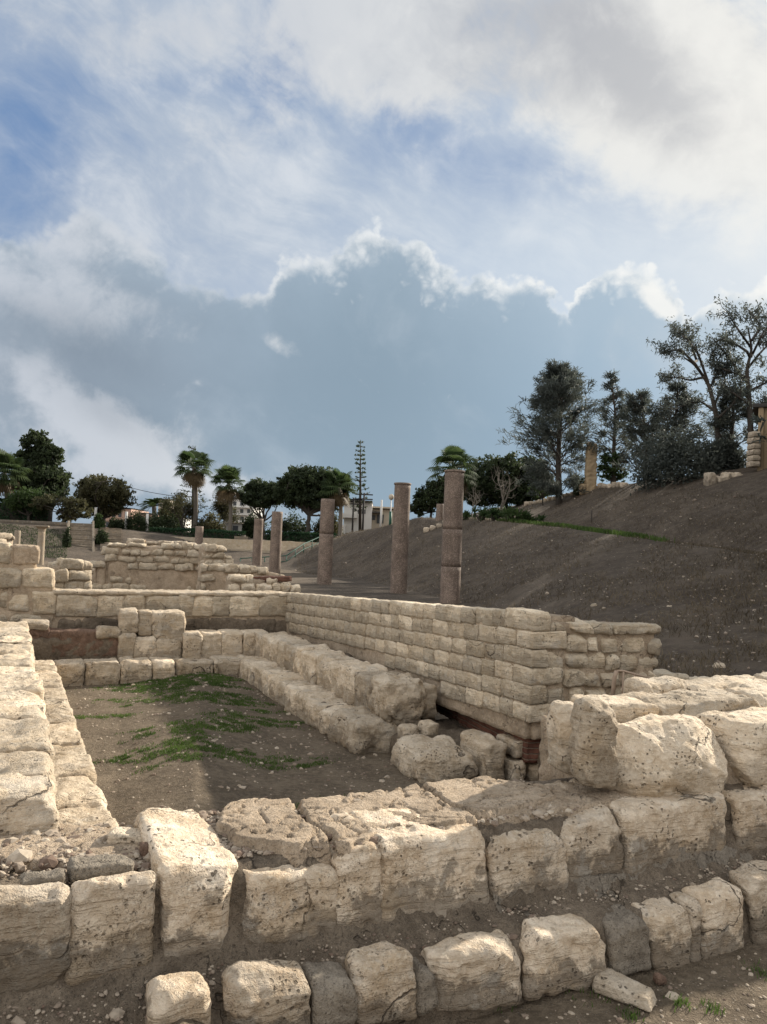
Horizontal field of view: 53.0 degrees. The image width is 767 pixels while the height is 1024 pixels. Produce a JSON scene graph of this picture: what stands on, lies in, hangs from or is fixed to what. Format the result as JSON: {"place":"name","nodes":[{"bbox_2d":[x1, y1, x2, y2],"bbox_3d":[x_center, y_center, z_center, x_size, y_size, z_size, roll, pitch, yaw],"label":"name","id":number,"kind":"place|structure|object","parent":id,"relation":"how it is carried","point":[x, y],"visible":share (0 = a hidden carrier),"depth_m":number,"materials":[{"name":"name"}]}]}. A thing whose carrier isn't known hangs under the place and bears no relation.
{"place":"outdoors","nodes":[
{"label":"outdoors","id":0,"kind":"place"},
{"bbox_2d":[0,523,66,557],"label":"wire fence","id":1,"kind":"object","parent":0,"point":[54,553],"depth_m":49.65,"materials":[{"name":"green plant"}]},
{"bbox_2d":[65,671,358,806],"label":"grass","id":2,"kind":"structure","parent":0,"point":[188,682],"depth_m":6.61,"materials":[{"name":"plant"}]},
{"bbox_2d":[68,673,419,814],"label":"gravel","id":3,"kind":"structure","parent":0,"point":[240,750],"depth_m":5.86,"materials":[{"name":"gravel"}]},
{"bbox_2d":[0,467,766,1023],"bbox_3d":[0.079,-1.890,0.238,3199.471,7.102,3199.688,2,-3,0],"label":"ground","id":4,"kind":"structure","parent":0,"point":[614,561],"depth_m":14.03,"materials":[{"name":"soil"}]},
{"bbox_2d":[0,533,14,544],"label":"ruined wall","id":5,"kind":"structure","parent":4,"relation":"on","point":[7,537],"depth_m":24.66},
{"bbox_2d":[0,448,33,497],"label":"fan palm","id":6,"kind":"object","parent":4,"relation":"on","point":[9,481],"visible":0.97,"depth_m":59.58,"materials":[{"name":"green plant"}]},
{"bbox_2d":[14,530,20,543],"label":"marble column","id":7,"kind":"structure","parent":4,"relation":"on","point":[17,534],"depth_m":39.82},
{"bbox_2d":[0,498,52,521],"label":"hedge","id":8,"kind":"object","parent":4,"relation":"on","point":[6,514],"visible":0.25,"depth_m":59.58,"materials":[{"name":"green plant"}]},
{"bbox_2d":[1,485,52,520],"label":"dense shrub tree","id":9,"kind":"object","parent":4,"relation":"on","point":[18,501],"visible":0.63,"depth_m":58.48,"materials":[{"name":"green plant"}]},
{"bbox_2d":[0,519,67,525],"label":"retaining ledge","id":10,"kind":"object","parent":4,"relation":"on","point":[37,522],"visible":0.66,"depth_m":54.73,"materials":[{"name":"stone"}]},
{"bbox_2d":[34,525,49,564],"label":"marble column","id":11,"kind":"structure","parent":4,"relation":"on","point":[41,536],"depth_m":37.80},
{"bbox_2d":[14,428,74,499],"bbox_3d":[-28.492,-2.809,63.494,5.723,8.247,4.629,2,-3,0],"label":"dark conifer","id":12,"kind":"object","parent":4,"relation":"on","point":[43,458],"visible":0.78,"depth_m":63.16,"materials":[{"name":"green plant"}]},
{"bbox_2d":[0,621,118,834],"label":"stepped wall","id":13,"kind":"structure","parent":4,"relation":"on","point":[48,776],"depth_m":3.84,"materials":[{"name":"stone"}]},
{"bbox_2d":[28,493,93,522],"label":"spreading tree","id":14,"kind":"object","parent":4,"relation":"on","point":[74,508],"visible":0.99,"depth_m":56.71,"materials":[{"name":"green plant"}]},
{"bbox_2d":[61,526,71,546],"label":"bush","id":15,"kind":"object","parent":4,"relation":"on","point":[66,540],"visible":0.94,"depth_m":47.83,"materials":[{"name":"green plant"}]},
{"bbox_2d":[45,557,92,588],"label":"ruined wall","id":16,"kind":"structure","parent":4,"relation":"on","point":[71,573],"depth_m":17.20,"materials":[{"name":"stone"}]},
{"bbox_2d":[70,523,91,548],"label":"stone stairs","id":17,"kind":"structure","parent":4,"relation":"on","point":[81,534],"depth_m":50.95,"materials":[{"name":"stone"}]},
{"bbox_2d":[92,521,94,551],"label":"stair kerb","id":18,"kind":"structure","parent":4,"relation":"on","point":[93,544],"depth_m":49.84,"materials":[{"name":"stone"}]},
{"bbox_2d":[91,512,105,528],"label":"bush","id":19,"kind":"object","parent":4,"relation":"on","point":[98,521],"visible":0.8,"depth_m":55.81,"materials":[{"name":"green plant"}]},
{"bbox_2d":[94,528,109,544],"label":"bush","id":20,"kind":"object","parent":4,"relation":"on","point":[101,536],"visible":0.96,"depth_m":49.78,"materials":[{"name":"green plant"}]},
{"bbox_2d":[72,473,137,527],"bbox_3d":[-22.370,-0.759,61.559,5.058,4.751,4.836,0,-3,38],"label":"olive tree","id":21,"kind":"object","parent":4,"relation":"on","point":[93,490],"visible":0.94,"depth_m":60.93,"materials":[{"name":"green plant"}]},
{"bbox_2d":[100,528,121,549],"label":"stone stairs","id":22,"kind":"structure","parent":4,"relation":"on","point":[115,534],"depth_m":52.03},
{"bbox_2d":[106,516,127,528],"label":"bush","id":23,"kind":"object","parent":4,"relation":"on","point":[118,523],"visible":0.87,"depth_m":59.71,"materials":[{"name":"green plant"}]},
{"bbox_2d":[106,508,148,527],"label":"pink house","id":24,"kind":"structure","parent":4,"relation":"on","point":[121,514],"depth_m":130.03,"materials":[{"name":"paint"}]},
{"bbox_2d":[124,508,150,531],"bbox_3d":[-19.176,0.810,60.068,2.172,2.202,1.898,3,-3,-20],"label":"bush","id":25,"kind":"object","parent":4,"relation":"on","point":[139,521],"visible":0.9,"depth_m":59.61,"materials":[{"name":"green plant"}]},
{"bbox_2d":[19,607,266,660],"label":"stone wall","id":26,"kind":"structure","parent":4,"relation":"on","point":[136,633],"depth_m":8.74,"materials":[{"name":"stone"}]},
{"bbox_2d":[0,542,287,632],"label":"stone wall","id":27,"kind":"structure","parent":4,"relation":"on","point":[28,589],"depth_m":8.97,"materials":[{"name":"stone"}]},
{"bbox_2d":[54,654,242,686],"bbox_3d":[-2.617,1.828,8.866,2.550,0.377,0.935,4,-3,-26],"label":"stone bench","id":28,"kind":"object","parent":4,"relation":"on","point":[81,672],"visible":0.58,"depth_m":8.37,"materials":[{"name":"stone"}]},
{"bbox_2d":[136,498,162,526],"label":"date palm","id":29,"kind":"object","parent":4,"relation":"on","point":[153,503],"visible":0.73,"depth_m":69.55,"materials":[{"name":"green plant"}]},
{"bbox_2d":[126,538,195,545],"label":"ruined wall","id":30,"kind":"structure","parent":4,"relation":"on","point":[136,540],"depth_m":33.44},
{"bbox_2d":[144,506,190,532],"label":"bush","id":31,"kind":"object","parent":4,"relation":"on","point":[157,521],"visible":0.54,"depth_m":66.23,"materials":[{"name":"green plant"}]},
{"bbox_2d":[158,498,186,531],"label":"bare tree","id":32,"kind":"object","parent":4,"relation":"on","point":[163,512],"visible":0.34,"depth_m":67.16,"materials":[{"name":"grey plant"}]},
{"bbox_2d":[160,488,207,527],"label":"tree","id":33,"kind":"object","parent":4,"relation":"on","point":[185,506],"visible":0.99,"depth_m":65.59,"materials":[{"name":"green plant"}]},
{"bbox_2d":[132,526,245,538],"bbox_3d":[-16.110,2.118,61.877,10.046,1.892,1.312,2,-3,0],"label":"hedge","id":34,"kind":"object","parent":4,"relation":"on","point":[223,534],"visible":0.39,"depth_m":61.51,"materials":[{"name":"green plant"}]},
{"bbox_2d":[173,449,213,527],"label":"fan palm","id":35,"kind":"object","parent":4,"relation":"on","point":[194,478],"visible":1,"depth_m":65.81,"materials":[{"name":"green plant"}]},
{"bbox_2d":[178,445,209,525],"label":"araucaria","id":36,"kind":"object","parent":4,"relation":"on","point":[199,491],"visible":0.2,"depth_m":72.11,"materials":[{"name":"green plant"}]},
{"bbox_2d":[89,542,300,592],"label":"ruined wall","id":37,"kind":"structure","parent":4,"relation":"on","point":[177,566],"depth_m":19.06,"materials":[{"name":"stone"}]},
{"bbox_2d":[195,526,203,544],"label":"granite column","id":38,"kind":"structure","parent":4,"relation":"on","point":[198,535],"depth_m":53.72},
{"bbox_2d":[191,511,225,533],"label":"bush","id":39,"kind":"object","parent":4,"relation":"on","point":[209,522],"visible":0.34,"depth_m":65.65,"materials":[{"name":"green plant"}]},
{"bbox_2d":[208,493,241,526],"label":"bare tree","id":40,"kind":"object","parent":4,"relation":"on","point":[222,510],"visible":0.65,"depth_m":68.06,"materials":[{"name":"grey plant"}]},
{"bbox_2d":[210,464,244,533],"bbox_3d":[-13.070,-0.732,64.035,3.421,6.493,3.376,2,-3,0],"label":"fan palm","id":41,"kind":"object","parent":4,"relation":"on","point":[228,475],"visible":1,"depth_m":63.59,"materials":[{"name":"green plant"}]},
{"bbox_2d":[223,522,243,534],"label":"kiosk","id":42,"kind":"object","parent":4,"relation":"on","point":[237,527],"visible":0.41,"depth_m":67.98,"materials":[{"name":"white paint"}]},
{"bbox_2d":[223,497,261,527],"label":"apartment block","id":43,"kind":"structure","parent":4,"relation":"on","point":[245,510],"depth_m":150.09,"materials":[{"name":"white paint"}]},
{"bbox_2d":[171,536,318,553],"bbox_3d":[-12.278,2.918,56.228,21.546,2.024,5.680,2,-3,0],"label":"stone seating","id":44,"kind":"object","parent":4,"relation":"on","point":[238,545],"visible":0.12,"depth_m":56.84,"materials":[{"name":"stone"}]},
{"bbox_2d":[237,509,267,537],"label":"bush","id":45,"kind":"object","parent":4,"relation":"on","point":[248,526],"visible":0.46,"depth_m":68.42,"materials":[{"name":"green plant"}]},
{"bbox_2d":[252,518,262,565],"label":"granite column","id":46,"kind":"structure","parent":4,"relation":"on","point":[257,543],"depth_m":47.72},
{"bbox_2d":[237,477,279,538],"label":"fig tree","id":47,"kind":"object","parent":4,"relation":"on","point":[257,494],"visible":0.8,"depth_m":65.35,"materials":[{"name":"green plant"}]},
{"bbox_2d":[269,511,282,572],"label":"granite column","id":48,"kind":"structure","parent":4,"relation":"on","point":[275,545],"depth_m":39.73,"materials":[{"name":"stone"}]},
{"bbox_2d":[240,537,318,561],"bbox_3d":[-5.830,2.522,51.687,7.512,2.926,2.068,5,-3,-42],"label":"handrail","id":49,"kind":"object","parent":4,"relation":"on","point":[290,552],"visible":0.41,"depth_m":50.89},
{"bbox_2d":[265,510,318,535],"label":"bush","id":50,"kind":"object","parent":4,"relation":"on","point":[291,525],"visible":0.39,"depth_m":67.32,"materials":[{"name":"green plant"}]},
{"bbox_2d":[264,530,336,541],"bbox_3d":[-6.692,2.316,61.885,5.873,1.672,1.313,2,-3,0],"label":"hedge","id":51,"kind":"object","parent":4,"relation":"on","point":[292,536],"visible":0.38,"depth_m":61.50,"materials":[{"name":"green plant"}]},
{"bbox_2d":[272,464,351,535],"bbox_3d":[-6.024,-0.582,64.757,6.858,7.167,4.949,2,-3,0],"label":"fig tree","id":52,"kind":"object","parent":4,"relation":"on","point":[298,487],"visible":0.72,"depth_m":63.54,"materials":[{"name":"green plant"}]},
{"bbox_2d":[237,654,397,754],"bbox_3d":[-0.801,1.839,7.596,0.516,0.389,3.604,4,-3,-26],"label":"stone bench","id":53,"kind":"object","parent":4,"relation":"on","point":[359,730],"visible":0.87,"depth_m":6.73,"materials":[{"name":"stone"}]},
{"bbox_2d":[317,499,334,583],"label":"granite column","id":54,"kind":"structure","parent":4,"relation":"on","point":[325,552],"depth_m":30.74,"materials":[{"name":"stone"}]},
{"bbox_2d":[311,512,343,535],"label":"bush","id":55,"kind":"object","parent":4,"relation":"on","point":[317,525],"visible":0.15,"depth_m":67.72,"materials":[{"name":"green plant"}]},
{"bbox_2d":[316,468,359,535],"bbox_3d":[-3.788,-0.690,63.213,3.830,5.973,3.531,2,-3,0],"label":"fan palm","id":56,"kind":"object","parent":4,"relation":"on","point":[343,479],"visible":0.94,"depth_m":62.71,"materials":[{"name":"green plant"}]},
{"bbox_2d":[255,631,436,725],"bbox_3d":[-0.555,1.718,7.886,0.623,0.699,3.945,4,-3,-26],"label":"stone bench","id":57,"kind":"object","parent":4,"relation":"on","point":[386,695],"visible":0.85,"depth_m":6.78,"materials":[{"name":"stone"}]},
{"bbox_2d":[350,498,361,531],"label":"utility pole","id":58,"kind":"object","parent":4,"relation":"on","point":[353,499],"visible":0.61,"depth_m":66.00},
{"bbox_2d":[342,500,372,533],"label":"white house","id":59,"kind":"structure","parent":4,"relation":"on","point":[347,522],"depth_m":74.03,"materials":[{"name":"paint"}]},
{"bbox_2d":[350,440,371,530],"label":"araucaria","id":60,"kind":"object","parent":4,"relation":"on","point":[360,507],"visible":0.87,"depth_m":68.05,"materials":[{"name":"green plant"}]},
{"bbox_2d":[355,493,372,529],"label":"utility pole","id":61,"kind":"object","parent":4,"relation":"on","point":[363,494],"visible":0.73,"depth_m":66.05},
{"bbox_2d":[371,506,393,528],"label":"shed","id":62,"kind":"structure","parent":4,"relation":"on","point":[376,516],"depth_m":76.03,"materials":[{"name":"beige paint"}]},
{"bbox_2d":[0,672,766,1023],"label":"stone wall","id":63,"kind":"structure","parent":4,"relation":"on","point":[658,780],"depth_m":2.81,"materials":[{"name":"stone"}]},
{"bbox_2d":[107,826,141,843],"bbox_3d":[-0.918,1.164,2.771,0.138,0.043,0.091,3,-3,-8],"label":"loose stone","id":64,"kind":"object","parent":63,"relation":"on","point":[118,834],"visible":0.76,"depth_m":2.74,"materials":[{"name":"stone"}]},
{"bbox_2d":[0,779,582,887],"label":"rubble","id":65,"kind":"object","parent":63,"relation":"on","point":[17,859],"visible":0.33,"depth_m":2.68,"materials":[{"name":"stone"}]},
{"bbox_2d":[139,842,148,856],"bbox_3d":[-0.810,1.169,2.651,0.065,0.062,0.056,2,-3,0],"label":"loose stone","id":66,"kind":"object","parent":65,"relation":"on","point":[144,849],"visible":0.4,"depth_m":2.63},
{"bbox_2d":[0,854,766,1023],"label":"gravel","id":67,"kind":"structure","parent":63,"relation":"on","point":[116,1014],"depth_m":2.56,"materials":[{"name":"gravel"}]},
{"bbox_2d":[389,494,393,524],"bbox_3d":[0.449,-0.029,48.050,0.340,2.192,0.340,2,-3,0],"label":"globe lamp","id":68,"kind":"object","parent":4,"relation":"on","point":[391,497],"visible":0.86,"depth_m":47.99,"materials":[{"name":"metal"}]},
{"bbox_2d":[390,482,410,593],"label":"granite column","id":69,"kind":"structure","parent":4,"relation":"on","point":[399,554],"depth_m":26.75,"materials":[{"name":"stone"}]},
{"bbox_2d":[410,475,444,517],"bbox_3d":[2.804,-0.681,43.850,2.990,2.990,1.796,2,-3,0],"label":"broad bush","id":70,"kind":"object","parent":4,"relation":"on","point":[429,497],"visible":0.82,"depth_m":43.63,"materials":[{"name":"green plant"}]},
{"bbox_2d":[436,504,443,520],"bbox_3d":[2.923,0.072,40.042,0.398,0.982,0.400,2,-3,0],"label":"column stump","id":71,"kind":"object","parent":4,"relation":"on","point":[439,512],"visible":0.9,"depth_m":39.88,"materials":[{"name":"red stone"}]},
{"bbox_2d":[440,469,464,603],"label":"granite column","id":72,"kind":"structure","parent":4,"relation":"on","point":[450,581],"depth_m":22.76,"materials":[{"name":"stone"}]},
{"bbox_2d":[427,445,480,495],"bbox_3d":[4.144,-1.601,46.148,3.459,5.113,3.459,2,-3,0],"label":"fan palm","id":73,"kind":"object","parent":4,"relation":"on","point":[452,454],"visible":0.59,"depth_m":45.86,"materials":[{"name":"green plant"}]},
{"bbox_2d":[423,517,490,532],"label":"kerb wall","id":74,"kind":"structure","parent":4,"relation":"on","point":[427,529],"depth_m":38.37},
{"bbox_2d":[390,719,537,782],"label":"stone blocks","id":75,"kind":"object","parent":4,"relation":"on","point":[425,750],"visible":0.8,"depth_m":5.42,"materials":[{"name":"stone"}]},
{"bbox_2d":[285,592,661,762],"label":"coursed wall","id":76,"kind":"structure","parent":4,"relation":"on","point":[515,673],"depth_m":5.81,"materials":[{"name":"stone"}]},
{"bbox_2d":[463,481,483,514],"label":"bare tree","id":77,"kind":"object","parent":4,"relation":"on","point":[475,498],"visible":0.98,"depth_m":39.87,"materials":[{"name":"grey plant"}]},
{"bbox_2d":[472,505,489,520],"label":"bush","id":78,"kind":"object","parent":4,"relation":"on","point":[481,514],"visible":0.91,"depth_m":36.42,"materials":[{"name":"green plant"}]},
{"bbox_2d":[483,506,505,520],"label":"agave","id":79,"kind":"object","parent":4,"relation":"on","point":[493,514],"visible":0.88,"depth_m":36.04,"materials":[{"name":"green plant"}]},
{"bbox_2d":[491,467,519,511],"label":"bare tree","id":80,"kind":"object","parent":4,"relation":"on","point":[502,496],"visible":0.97,"depth_m":43.15,"materials":[{"name":"grey plant"}]},
{"bbox_2d":[463,451,549,509],"bbox_3d":[7.983,-1.923,50.034,6.400,4.143,4.268,2,-3,0],"label":"evergreen tree","id":81,"kind":"object","parent":4,"relation":"on","point":[509,464],"visible":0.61,"depth_m":49.26,"materials":[{"name":"green plant"}]},
{"bbox_2d":[497,505,516,520],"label":"agave","id":82,"kind":"object","parent":4,"relation":"on","point":[507,515],"visible":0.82,"depth_m":35.36,"materials":[{"name":"green plant"}]},
{"bbox_2d":[509,508,532,520],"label":"bush","id":83,"kind":"object","parent":4,"relation":"on","point":[519,514],"visible":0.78,"depth_m":34.85,"materials":[{"name":"green plant"}]},
{"bbox_2d":[295,484,766,676],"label":"dry grass","id":84,"kind":"structure","parent":4,"relation":"on","point":[702,658],"depth_m":19.01,"materials":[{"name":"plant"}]},
{"bbox_2d":[527,513,547,521],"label":"agave","id":85,"kind":"object","parent":4,"relation":"on","point":[538,518],"visible":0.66,"depth_m":34.85,"materials":[{"name":"green plant"}]},
{"bbox_2d":[527,471,554,505],"bbox_3d":[8.821,-1.215,42.870,1.789,2.271,1.615,1,-3,20],"label":"green shrub","id":86,"kind":"object","parent":4,"relation":"on","point":[541,495],"visible":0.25,"depth_m":43.02,"materials":[{"name":"green plant"}]},
{"bbox_2d":[497,359,612,504],"bbox_3d":[9.331,-4.260,40.962,6.648,8.200,5.535,4,-3,-31],"label":"casuarina","id":87,"kind":"object","parent":4,"relation":"on","point":[556,395],"visible":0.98,"depth_m":40.96,"materials":[{"name":"green plant"}]},
{"bbox_2d":[524,482,627,505],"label":"kerb wall","id":88,"kind":"structure","parent":4,"relation":"on","point":[601,485],"depth_m":42.20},
{"bbox_2d":[573,475,584,495],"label":"bush","id":89,"kind":"object","parent":4,"relation":"on","point":[577,489],"visible":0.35,"depth_m":41.03,"materials":[{"name":"green plant"}]},
{"bbox_2d":[496,518,674,541],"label":"grass","id":90,"kind":"structure","parent":4,"relation":"on","point":[603,531],"depth_m":28.66,"materials":[{"name":"plant"}]},
{"bbox_2d":[579,442,598,494],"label":"ruined pillar","id":91,"kind":"structure","parent":4,"relation":"on","point":[590,474],"depth_m":39.94,"materials":[{"name":"beige stone"}]},
{"bbox_2d":[597,450,628,483],"bbox_3d":[12.007,-2.099,40.086,1.918,2.306,1.239,3,-3,-12],"label":"green shrub","id":92,"kind":"object","parent":4,"relation":"on","point":[606,468],"visible":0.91,"depth_m":40.02,"materials":[{"name":"green plant"}]},
{"bbox_2d":[588,370,639,481],"bbox_3d":[11.993,-4.230,40.490,2.952,6.584,2.728,2,-3,0],"label":"casuarina","id":93,"kind":"object","parent":4,"relation":"on","point":[610,384],"visible":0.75,"depth_m":40.18,"materials":[{"name":"green plant"}]},
{"bbox_2d":[592,967,656,1012],"bbox_3d":[0.878,1.735,2.804,0.214,0.071,0.115,1,-3,32],"label":"loose stone","id":94,"kind":"object","parent":4,"relation":"on","point":[610,983],"visible":1,"depth_m":2.78,"materials":[{"name":"stone"}]},
{"bbox_2d":[497,957,766,1022],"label":"grass","id":95,"kind":"structure","parent":4,"relation":"on","point":[678,1001],"depth_m":2.75,"materials":[{"name":"plant"}]},
{"bbox_2d":[608,388,668,480],"bbox_3d":[12.829,-3.674,38.338,3.498,5.107,3.560,2,-3,0],"label":"casuarina","id":96,"kind":"object","parent":4,"relation":"on","point":[633,406],"visible":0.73,"depth_m":38.12,"materials":[{"name":"green plant"}]},
{"bbox_2d":[653,972,666,984],"bbox_3d":[1.039,1.756,2.894,0.045,0.037,0.038,3,-3,-15],"label":"loose stone","id":97,"kind":"object","parent":4,"relation":"on","point":[659,978],"visible":1,"depth_m":2.88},
{"bbox_2d":[621,381,714,458],"bbox_3d":[13.810,-3.853,37.249,4.422,5.282,3.595,2,-3,0],"label":"casuarina","id":98,"kind":"object","parent":4,"relation":"on","point":[680,417],"visible":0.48,"depth_m":37.08,"materials":[{"name":"green plant"}]},
{"bbox_2d":[622,420,725,495],"bbox_3d":[13.014,-2.250,34.155,4.719,3.612,3.741,2,-3,0],"label":"thicket","id":99,"kind":"object","parent":4,"relation":"on","point":[666,461],"visible":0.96,"depth_m":33.57,"materials":[{"name":"green plant"}]},
{"bbox_2d":[653,669,708,679],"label":"stone wall","id":100,"kind":"structure","parent":4,"relation":"on","point":[659,672],"depth_m":6.45,"materials":[{"name":"stone"}]},
{"bbox_2d":[646,315,761,441],"bbox_3d":[14.427,-5.277,35.237,5.495,7.687,3.600,2,-3,0],"label":"gnarled tree","id":101,"kind":"object","parent":4,"relation":"on","point":[680,334],"visible":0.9,"depth_m":35.07,"materials":[{"name":"green plant"}]},
{"bbox_2d":[703,472,742,485],"bbox_3d":[13.864,-1.255,31.313,1.537,0.771,0.569,2,-3,0],"label":"stone heap","id":102,"kind":"object","parent":4,"relation":"on","point":[710,478],"visible":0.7,"depth_m":31.09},
{"bbox_2d":[702,432,746,472],"bbox_3d":[15.284,-2.372,34.638,2.444,2.532,2.214,2,-3,0],"label":"thicket","id":103,"kind":"object","parent":4,"relation":"on","point":[730,461],"visible":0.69,"depth_m":34.17,"materials":[{"name":"green plant"}]},
{"bbox_2d":[701,383,757,458],"bbox_3d":[16.039,-3.679,35.113,3.210,4.478,3.014,2,-3,0],"label":"casuarina","id":104,"kind":"object","parent":4,"relation":"on","point":[728,419],"visible":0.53,"depth_m":34.91,"materials":[{"name":"green plant"}]},
{"bbox_2d":[701,294,766,444],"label":"gnarled tree","id":105,"kind":"object","parent":4,"relation":"on","point":[723,391],"visible":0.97,"depth_m":34.33,"materials":[{"name":"green plant"}]},
{"bbox_2d":[746,403,766,470],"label":"pillar","id":106,"kind":"structure","parent":4,"relation":"on","point":[756,454],"depth_m":31.02,"materials":[{"name":"stone"}]},
{"bbox_2d":[747,400,766,444],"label":"casuarina","id":107,"kind":"object","parent":4,"relation":"on","point":[756,419],"visible":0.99,"depth_m":29.66,"materials":[{"name":"green plant"}]},
{"bbox_2d":[0,0,766,533],"label":"sky","id":108,"kind":"structure","parent":0,"point":[261,237],"materials":[{"name":"blue"}]},
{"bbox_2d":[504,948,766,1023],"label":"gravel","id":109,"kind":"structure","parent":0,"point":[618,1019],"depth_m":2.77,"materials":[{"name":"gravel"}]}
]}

